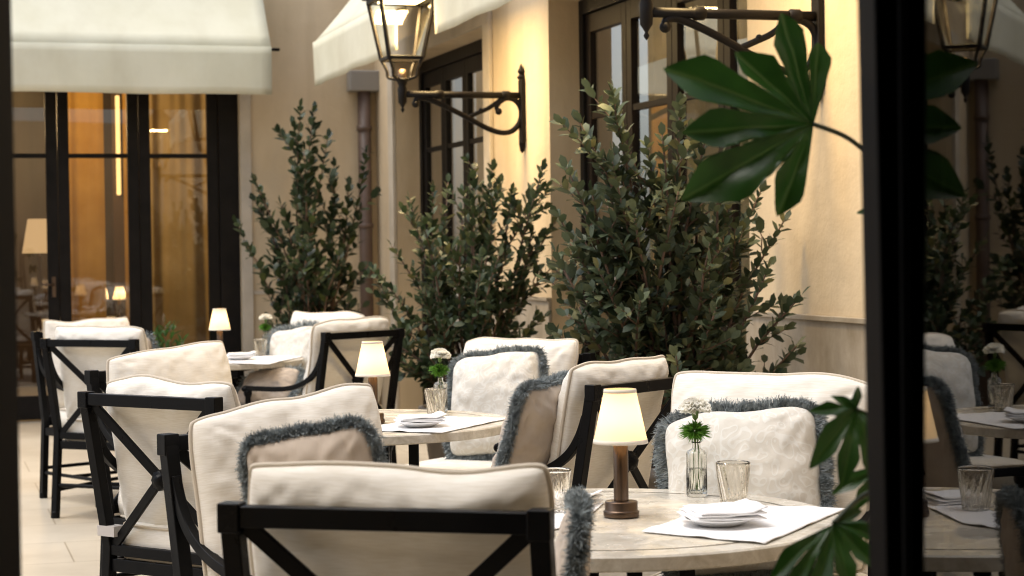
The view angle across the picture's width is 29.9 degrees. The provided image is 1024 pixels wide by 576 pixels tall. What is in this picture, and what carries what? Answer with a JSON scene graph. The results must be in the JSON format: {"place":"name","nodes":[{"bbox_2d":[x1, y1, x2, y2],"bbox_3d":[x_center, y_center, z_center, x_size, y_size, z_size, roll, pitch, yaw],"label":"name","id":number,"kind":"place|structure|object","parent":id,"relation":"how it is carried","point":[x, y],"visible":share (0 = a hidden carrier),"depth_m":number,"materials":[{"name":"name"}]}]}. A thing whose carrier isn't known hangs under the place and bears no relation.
{"place":"outdoors","nodes":[
{"label":"outdoors","id":0,"kind":"place"},
{"bbox_2d":[18,386,867,575],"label":"courtyard floor","id":1,"kind":"structure","parent":0,"point":[67,542],"depth_m":9.64,"materials":[{"name":"stone"}]},
{"bbox_2d":[13,91,114,386],"bbox_3d":[-5.395,-0.563,17.046,8.500,3.200,3.880,-1,1,-17],"label":"dining room","id":2,"kind":"object","parent":1,"relation":"on","point":[29,137],"depth_m":19.16,"materials":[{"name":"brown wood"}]},
{"bbox_2d":[22,219,46,350],"bbox_3d":[-3.999,0.225,16.275,0.280,1.620,0.280,-1,1,0],"label":"floor lamp","id":3,"kind":"object","parent":2,"relation":"in","point":[35,239],"visible":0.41,"depth_m":16.17,"materials":[{"name":"beige fabric"}]},
{"bbox_2d":[68,92,106,321],"bbox_3d":[-3.480,-0.420,15.691,0.308,2.880,0.077,-1,1,-17],"label":"curtain","id":4,"kind":"object","parent":2,"relation":"hanging from","point":[87,218],"visible":0.62,"depth_m":15.69,"materials":[{"name":"orange fabric"}]},
{"bbox_2d":[111,93,125,315],"bbox_3d":[-3.566,-0.465,17.442,0.100,2.940,0.060,-1,1,-17],"label":"wall sconce","id":5,"kind":"object","parent":2,"relation":"attached to","point":[118,189],"depth_m":17.43,"materials":[{"name":"yellow glass"}]},
{"bbox_2d":[122,93,129,324],"bbox_3d":[-3.165,-0.428,15.901,0.087,2.880,0.036,-1,1,-7],"label":"curtain","id":6,"kind":"object","parent":2,"relation":"hanging from","point":[125,205],"visible":0.24,"depth_m":15.89,"materials":[{"name":"fabric"}]},
{"bbox_2d":[149,94,208,347],"bbox_3d":[-2.712,-0.436,15.979,0.602,2.880,0.077,-1,1,-17],"label":"curtain","id":7,"kind":"object","parent":2,"relation":"hanging from","point":[179,236],"visible":0.52,"depth_m":15.97,"materials":[{"name":"orange fabric"}]},
{"bbox_2d":[31,317,129,506],"bbox_3d":[-2.168,0.651,10.382,0.578,0.968,0.681,-2,2,-44],"label":"armchair","id":8,"kind":"object","parent":1,"relation":"on","point":[49,326],"visible":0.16,"depth_m":10.37,"materials":[{"name":"black"}]},
{"bbox_2d":[38,316,125,355],"bbox_3d":[-3.538,0.643,16.837,1.208,0.750,1.220,-1,1,0],"label":"dining table","id":9,"kind":"object","parent":1,"relation":"on","point":[47,319],"visible":0.03,"depth_m":16.80,"materials":[{"name":"white fabric"}]},
{"bbox_2d":[113,286,125,317],"bbox_3d":[-3.403,0.126,16.666,0.123,0.284,0.123,-1,1,0],"label":"table lamp","id":10,"kind":"object","parent":9,"relation":"on","point":[119,294],"visible":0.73,"depth_m":16.63,"materials":[{"name":"brown metal"}]},
{"bbox_2d":[40,325,148,518],"bbox_3d":[-1.939,0.662,9.730,0.578,0.966,0.681,0,1,24],"label":"armchair","id":11,"kind":"object","parent":1,"relation":"on","point":[78,351],"visible":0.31,"depth_m":9.55,"materials":[{"name":"black"}]},
{"bbox_2d":[145,330,159,348],"bbox_3d":[-1.934,0.406,9.764,0.392,0.399,0.156,0,13,24],"label":"fringed pillow","id":12,"kind":"object","parent":11,"relation":"on","point":[151,341],"visible":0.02,"depth_m":9.67,"materials":[{"name":"beige fabric"}]},
{"bbox_2d":[84,340,231,575],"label":"armchair","id":13,"kind":"object","parent":1,"relation":"on","point":[201,361],"visible":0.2,"depth_m":6.91,"materials":[{"name":"beige fabric"}]},
{"bbox_2d":[77,374,240,575],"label":"armchair","id":14,"kind":"object","parent":1,"relation":"on","point":[144,410],"visible":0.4,"depth_m":5.80,"materials":[{"name":"black"}]},
{"bbox_2d":[153,316,188,347],"bbox_3d":[-2.376,0.629,13.259,0.414,0.895,0.335,0,1,30],"label":"strap leaf plant","id":15,"kind":"object","parent":1,"relation":"on","point":[157,333],"visible":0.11,"depth_m":13.19,"materials":[{"name":"green plant"}]},
{"bbox_2d":[217,94,240,377],"bbox_3d":[-2.306,-0.369,15.650,0.157,2.790,0.110,-1,1,-17],"label":"door post","id":16,"kind":"object","parent":1,"relation":"on","point":[228,185],"depth_m":15.59,"materials":[{"name":"brown metal"}]},
{"bbox_2d":[229,357,303,386],"bbox_3d":[-1.690,0.761,10.738,1.060,0.723,1.060,-1,1,0],"label":"round table","id":17,"kind":"object","parent":1,"relation":"on","point":[239,369],"visible":0.16,"depth_m":10.42,"materials":[{"name":"beige stone"}]},
{"bbox_2d":[209,308,230,353],"bbox_3d":[-1.629,0.257,10.703,0.123,0.284,0.123,-1,1,0],"label":"table lamp","id":18,"kind":"object","parent":17,"relation":"on","point":[219,322],"visible":0.59,"depth_m":10.66,"materials":[{"name":"white fabric"}]},
{"bbox_2d":[228,356,302,363],"bbox_3d":[-1.419,0.394,10.616,0.403,0.005,0.854,-1,1,9],"label":"placemat","id":19,"kind":"object","parent":17,"relation":"on","point":[263,360],"visible":0.78,"depth_m":10.53,"materials":[{"name":"white fabric"}]},
{"bbox_2d":[228,356,253,359],"bbox_3d":[-1.504,0.385,10.586,0.169,0.018,0.169,-1,1,0],"label":"side plate","id":20,"kind":"object","parent":19,"relation":"on","point":[238,358],"visible":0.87,"depth_m":10.53,"materials":[{"name":"white ceramic"}]},
{"bbox_2d":[227,351,255,356],"bbox_3d":[-1.499,0.364,10.616,0.163,0.029,0.130,-1,1,-11],"label":"folded napkin","id":21,"kind":"object","parent":20,"relation":"on","point":[244,354],"visible":0.98,"depth_m":10.56,"materials":[{"name":"white fabric"}]},
{"bbox_2d":[253,339,266,355],"bbox_3d":[-1.439,0.341,10.977,0.080,0.099,0.080,-1,1,0],"label":"tumbler","id":22,"kind":"object","parent":19,"relation":"on","point":[260,346],"visible":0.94,"depth_m":10.95,"materials":[{"name":"clear glass"}]},
{"bbox_2d":[262,331,268,353],"bbox_3d":[-1.440,0.320,11.243,0.050,0.132,0.050,-1,1,0],"label":"bud vase","id":23,"kind":"object","parent":17,"relation":"on","point":[264,335],"visible":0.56,"depth_m":11.23,"materials":[{"name":"clear glass"}]},
{"bbox_2d":[258,323,271,331],"bbox_3d":[-1.444,0.287,11.240,0.088,0.176,0.084,-1,1,0],"label":"green dianthus","id":24,"kind":"object","parent":23,"relation":"in","point":[264,326],"visible":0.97,"depth_m":11.23,"materials":[{"name":"green plant"}]},
{"bbox_2d":[259,313,272,330],"bbox_3d":[-1.441,0.262,11.241,0.081,0.227,0.080,-1,1,0],"label":"carnation","id":25,"kind":"object","parent":23,"relation":"in","point":[265,317],"visible":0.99,"depth_m":11.22,"materials":[{"name":"white plant"}]},
{"bbox_2d":[157,383,382,575],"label":"armchair","id":26,"kind":"object","parent":1,"relation":"on","point":[208,459],"visible":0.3,"depth_m":4.38,"materials":[{"name":"white fabric"}]},
{"bbox_2d":[234,412,389,503],"bbox_3d":[-0.344,0.492,3.629,0.312,0.510,0.162,-11,8,8],"label":"fringed pillow","id":27,"kind":"object","parent":26,"relation":"on","point":[348,437],"visible":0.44,"depth_m":3.58,"materials":[{"name":"beige fabric"}]},
{"bbox_2d":[232,311,364,395],"bbox_3d":[-1.191,0.624,10.995,0.578,0.971,0.681,0,1,34],"label":"armchair","id":28,"kind":"object","parent":1,"relation":"on","point":[309,316],"visible":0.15,"depth_m":11.14,"materials":[{"name":"beige fabric"}]},
{"bbox_2d":[264,318,319,393],"bbox_3d":[-1.238,0.406,10.954,0.457,0.470,0.154,-9,-19,28],"label":"fringed pillow","id":29,"kind":"object","parent":28,"relation":"on","point":[292,339],"visible":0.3,"depth_m":10.94,"materials":[{"name":"white fabric"}]},
{"bbox_2d":[232,98,380,332],"bbox_3d":[-1.497,-0.167,14.025,0.873,2.432,0.970,0,1,16],"label":"laurel shrub","id":30,"kind":"object","parent":1,"relation":"on","point":[301,278],"visible":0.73,"depth_m":13.98,"materials":[{"name":"green plant"}]},
{"bbox_2d":[237,0,379,403],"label":"end wall","id":31,"kind":"structure","parent":1,"relation":"on","point":[297,29],"depth_m":15.66,"materials":[{"name":"paint"}]},
{"bbox_2d":[14,92,59,419],"bbox_3d":[-3.897,-0.344,15.130,0.633,2.778,0.109,-1,1,-17],"label":"glazed door","id":32,"kind":"structure","parent":31,"relation":"attached to","point":[29,408],"depth_m":15.20,"materials":[{"name":"brown metal"}]},
{"bbox_2d":[56,92,140,327],"bbox_3d":[-3.296,-0.356,15.346,0.633,2.778,0.050,-1,1,-17],"label":"glazed door","id":33,"kind":"structure","parent":31,"relation":"attached to","point":[64,155],"depth_m":15.32,"materials":[{"name":"brown metal"}]},
{"bbox_2d":[11,0,279,94],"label":"awning","id":34,"kind":"object","parent":31,"relation":"attached to","point":[164,46],"visible":0.94,"depth_m":14.67,"materials":[{"name":"fabric"}]},
{"bbox_2d":[137,94,219,340],"bbox_3d":[-2.687,-0.368,15.533,0.633,2.778,0.050,-1,1,-17],"label":"glazed door","id":35,"kind":"structure","parent":31,"relation":"attached to","point":[210,155],"depth_m":15.46,"materials":[{"name":"brown metal"}]},
{"bbox_2d":[347,70,378,316],"bbox_3d":[-1.199,-0.386,15.783,0.260,2.790,0.145,-1,1,-17],"label":"downpipe","id":36,"kind":"object","parent":31,"relation":"attached to","point":[363,84],"visible":0.66,"depth_m":15.73,"materials":[{"name":"grey metal"}]},
{"bbox_2d":[241,316,404,463],"bbox_3d":[-1.008,0.637,10.232,0.681,0.971,0.578,0,2,42],"label":"armchair","id":37,"kind":"object","parent":1,"relation":"on","point":[334,347],"visible":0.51,"depth_m":10.01,"materials":[{"name":"beige fabric"}]},
{"bbox_2d":[236,363,305,405],"bbox_3d":[-1.320,0.549,10.354,0.448,0.159,0.370,-7,36,24],"label":"fringed pillow","id":38,"kind":"object","parent":37,"relation":"on","point":[283,377],"visible":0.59,"depth_m":10.31,"materials":[{"name":"beige fabric"}]},
{"bbox_2d":[217,461,555,575],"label":"armchair","id":39,"kind":"object","parent":1,"relation":"on","point":[327,518],"visible":1,"depth_m":3.18,"materials":[{"name":"black"}]},
{"bbox_2d":[555,485,596,575],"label":"fringed pillow","id":40,"kind":"object","parent":39,"relation":"on","point":[573,554],"visible":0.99,"depth_m":3.30,"materials":[{"name":"beige fabric"}]},
{"bbox_2d":[379,409,505,465],"bbox_3d":[-0.524,0.830,6.718,1.060,0.723,1.060,-1,1,0],"label":"round table","id":41,"kind":"object","parent":1,"relation":"on","point":[412,440],"visible":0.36,"depth_m":6.41,"materials":[{"name":"beige stone"}]},
{"bbox_2d":[355,341,390,423],"bbox_3d":[-0.481,0.326,6.634,0.123,0.284,0.123,-1,1,0],"label":"table lamp","id":42,"kind":"object","parent":41,"relation":"on","point":[372,365],"visible":0.69,"depth_m":6.59,"materials":[{"name":"beige fabric"}]},
{"bbox_2d":[424,388,446,413],"bbox_3d":[-0.275,0.410,6.909,0.080,0.099,0.080,-1,1,0],"label":"tumbler","id":43,"kind":"object","parent":41,"relation":"on","point":[435,398],"visible":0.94,"depth_m":6.88,"materials":[{"name":"clear glass"}]},
{"bbox_2d":[434,377,447,412],"bbox_3d":[-0.261,0.391,7.041,0.050,0.132,0.050,-1,1,0],"label":"bud vase","id":44,"kind":"object","parent":41,"relation":"on","point":[440,383],"visible":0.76,"depth_m":7.03,"materials":[{"name":"clear glass"}]},
{"bbox_2d":[427,363,449,376],"bbox_3d":[-0.265,0.358,7.040,0.089,0.178,0.087,-1,1,0],"label":"green dianthus","id":45,"kind":"object","parent":44,"relation":"in","point":[438,370],"visible":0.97,"depth_m":7.03,"materials":[{"name":"green plant"}]},
{"bbox_2d":[430,348,450,364],"bbox_3d":[-0.260,0.333,7.040,0.079,0.228,0.085,-1,1,0],"label":"carnation","id":46,"kind":"object","parent":44,"relation":"in","point":[439,353],"visible":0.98,"depth_m":7.02,"materials":[{"name":"white plant"}]},
{"bbox_2d":[381,416,504,432],"bbox_3d":[-0.264,0.463,6.553,0.316,0.005,0.551,0,1,24],"label":"placemat","id":47,"kind":"object","parent":41,"relation":"on","point":[451,423],"visible":0.75,"depth_m":6.50,"materials":[{"name":"white fabric"}]},
{"bbox_2d":[395,421,442,426],"bbox_3d":[-0.310,0.455,6.448,0.169,0.018,0.169,-1,1,0],"label":"side plate","id":48,"kind":"object","parent":47,"relation":"on","point":[420,424],"visible":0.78,"depth_m":6.39,"materials":[{"name":"white ceramic"}]},
{"bbox_2d":[394,411,446,422],"bbox_3d":[-0.309,0.435,6.471,0.163,0.030,0.130,-1,1,-11],"label":"folded napkin","id":49,"kind":"object","parent":48,"relation":"on","point":[437,416],"visible":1,"depth_m":6.42,"materials":[{"name":"white fabric"}]},
{"bbox_2d":[362,153,558,458],"bbox_3d":[-0.269,0.160,10.875,1.194,1.878,0.940,-1,1,0],"label":"olive shrub","id":50,"kind":"object","parent":1,"relation":"on","point":[476,308],"visible":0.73,"depth_m":10.85,"materials":[{"name":"green plant"}]},
{"bbox_2d":[389,337,594,469],"bbox_3d":[-0.090,0.685,7.466,0.578,0.966,0.681,0,1,34],"label":"armchair","id":51,"kind":"object","parent":1,"relation":"on","point":[563,354],"visible":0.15,"depth_m":7.50,"materials":[{"name":"beige fabric"}]},
{"bbox_2d":[442,343,550,460],"bbox_3d":[-0.060,0.451,7.412,0.461,0.488,0.184,-6,-19,23],"label":"fringed pillow","id":52,"kind":"object","parent":51,"relation":"on","point":[486,381],"visible":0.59,"depth_m":7.37,"materials":[{"name":"white fabric"}]},
{"bbox_2d":[546,355,673,488],"bbox_3d":[0.158,0.707,6.244,0.681,0.967,0.578,0,1,38],"label":"armchair","id":53,"kind":"object","parent":1,"relation":"on","point":[581,456],"visible":0.41,"depth_m":5.98,"materials":[{"name":"beige fabric"}]},
{"bbox_2d":[491,369,568,466],"bbox_3d":[0.075,0.485,6.032,0.166,0.479,0.403,23,17,30],"label":"fringed pillow","id":54,"kind":"object","parent":53,"relation":"on","point":[526,432],"visible":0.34,"depth_m":5.89,"materials":[{"name":"beige fabric"}]},
{"bbox_2d":[375,0,868,573],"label":"side wall","id":55,"kind":"structure","parent":1,"relation":"on","point":[819,248],"depth_m":11.51,"materials":[{"name":"paint"}]},
{"bbox_2d":[313,0,406,85],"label":"awning","id":56,"kind":"object","parent":55,"relation":"attached to","point":[343,43],"visible":0.91,"depth_m":13.50,"materials":[{"name":"fabric"}]},
{"bbox_2d":[362,0,525,152],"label":"wall lantern","id":57,"kind":"object","parent":55,"relation":"attached to","point":[516,98],"depth_m":11.81,"materials":[{"name":"brown metal"}]},
{"bbox_2d":[419,39,484,404],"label":"french doors","id":58,"kind":"structure","parent":55,"relation":"attached to","point":[448,139],"depth_m":14.51,"materials":[{"name":"brown metal"}]},
{"bbox_2d":[434,0,511,33],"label":"awning","id":59,"kind":"object","parent":55,"relation":"attached to","point":[448,14],"visible":1,"depth_m":10.73,"materials":[{"name":"fabric"}]},
{"bbox_2d":[578,0,741,360],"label":"french doors","id":60,"kind":"structure","parent":55,"relation":"attached to","point":[609,40],"depth_m":10.88,"materials":[{"name":"brown metal"}]},
{"bbox_2d":[648,0,749,351],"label":"curtain","id":61,"kind":"object","parent":55,"relation":"hanging from","point":[698,43],"visible":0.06,"depth_m":11.36,"materials":[{"name":"beige fabric"}]},
{"bbox_2d":[639,0,823,74],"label":"wall lantern","id":62,"kind":"object","parent":55,"relation":"attached to","point":[812,21],"depth_m":7.88,"materials":[{"name":"brown metal"}]},
{"bbox_2d":[535,78,809,488],"bbox_3d":[0.669,0.135,7.918,1.139,2.024,0.874,-1,1,0],"label":"feijoa shrub","id":63,"kind":"object","parent":1,"relation":"on","point":[645,319],"visible":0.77,"depth_m":7.84,"materials":[{"name":"green plant"}]},
{"bbox_2d":[554,488,837,575],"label":"round table","id":64,"kind":"object","parent":1,"relation":"on","point":[629,547],"visible":0.29,"depth_m":3.89,"materials":[{"name":"beige stone"}]},
{"bbox_2d":[555,503,602,528],"bbox_3d":[0.104,0.506,4.242,0.124,0.005,0.509,-1,1,11],"label":"placemat","id":65,"kind":"object","parent":64,"relation":"on","point":[558,518],"visible":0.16,"depth_m":4.25,"materials":[{"name":"white fabric"}]},
{"bbox_2d":[548,467,570,512],"bbox_3d":[0.095,0.459,4.338,0.080,0.099,0.080,-1,1,0],"label":"tumbler","id":66,"kind":"object","parent":65,"relation":"on","point":[561,478],"visible":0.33,"depth_m":4.31,"materials":[{"name":"clear glass"}]},
{"bbox_2d":[588,490,603,504],"bbox_3d":[0.140,0.487,4.463,0.124,0.030,0.110,0,1,19],"label":"folded napkin","id":67,"kind":"object","parent":64,"relation":"on","point":[596,495],"visible":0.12,"depth_m":4.46,"materials":[{"name":"white fabric"}]},
{"bbox_2d":[593,388,647,518],"bbox_3d":[0.241,0.366,4.260,0.123,0.284,0.123,-1,1,0],"label":"table lamp","id":68,"kind":"object","parent":64,"relation":"on","point":[620,428],"visible":1,"depth_m":4.23,"materials":[{"name":"white fabric"}]},
{"bbox_2d":[686,441,706,497],"bbox_3d":[0.442,0.433,4.593,0.050,0.132,0.050,-1,1,0],"label":"bud vase","id":69,"kind":"object","parent":64,"relation":"on","point":[696,470],"visible":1,"depth_m":4.57,"materials":[{"name":"clear glass"}]},
{"bbox_2d":[678,397,711,422],"bbox_3d":[0.439,0.375,4.593,0.082,0.228,0.083,-1,1,0],"label":"carnation","id":70,"kind":"object","parent":69,"relation":"in","point":[694,407],"visible":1,"depth_m":4.57,"materials":[{"name":"white plant"}]},
{"bbox_2d":[678,420,711,442],"bbox_3d":[0.438,0.400,4.592,0.090,0.177,0.086,-1,1,0],"label":"green dianthus","id":71,"kind":"object","parent":69,"relation":"in","point":[699,433],"visible":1,"depth_m":4.58,"materials":[{"name":"green plant"}]},
{"bbox_2d":[716,460,749,502],"bbox_3d":[0.511,0.451,4.438,0.080,0.099,0.080,-1,1,0],"label":"tumbler","id":72,"kind":"object","parent":64,"relation":"on","point":[733,479],"visible":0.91,"depth_m":4.41,"materials":[{"name":"clear glass"}]},
{"bbox_2d":[642,505,843,543],"bbox_3d":[0.499,0.503,4.149,0.291,0.005,0.551,0,1,27],"label":"placemat","id":73,"kind":"object","parent":64,"relation":"on","point":[780,521],"visible":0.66,"depth_m":4.07,"materials":[{"name":"white fabric"}]},
{"bbox_2d":[679,514,752,526],"bbox_3d":[0.440,0.494,4.089,0.169,0.018,0.169,-1,1,0],"label":"side plate","id":74,"kind":"object","parent":73,"relation":"on","point":[720,523],"visible":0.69,"depth_m":4.03,"materials":[{"name":"white ceramic"}]},
{"bbox_2d":[676,498,767,520],"bbox_3d":[0.449,0.473,4.107,0.158,0.031,0.150,-1,1,-11],"label":"folded napkin","id":75,"kind":"object","parent":74,"relation":"on","point":[745,509],"visible":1,"depth_m":4.06,"materials":[{"name":"white fabric"}]},
{"bbox_2d":[589,371,869,575],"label":"armchair","id":76,"kind":"object","parent":1,"relation":"on","point":[821,387],"visible":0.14,"depth_m":4.85,"materials":[{"name":"beige fabric"}]},
{"bbox_2d":[650,394,839,575],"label":"fringed pillow","id":77,"kind":"object","parent":76,"relation":"on","point":[774,443],"visible":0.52,"depth_m":4.66,"materials":[{"name":"white fabric"}]},
{"bbox_2d":[663,13,869,575],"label":"fatsia plant","id":78,"kind":"object","parent":1,"relation":"on","point":[775,123],"visible":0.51,"depth_m":2.87,"materials":[{"name":"green plant"}]},
{"bbox_3d":[-3.005,-0.336,2.173,12.000,3.300,0.240,-1,1,0],"label":"near wall","id":79,"kind":"object","parent":1,"relation":"on","visible":0},
{"bbox_2d":[0,0,902,575],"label":"door frame","id":80,"kind":"object","parent":79,"relation":"attached to","point":[878,116],"visible":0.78,"depth_m":2.03,"materials":[{"name":"black paint"}]},
{"bbox_2d":[898,0,1023,575],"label":"open glass door","id":81,"kind":"structure","parent":80,"relation":"attached to","point":[961,124],"depth_m":1.64,"materials":[{"name":"brown metal"}]},
{"bbox_2d":[621,19,649,255],"label":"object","id":82,"kind":"structure","parent":0,"point":[643,44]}
]}

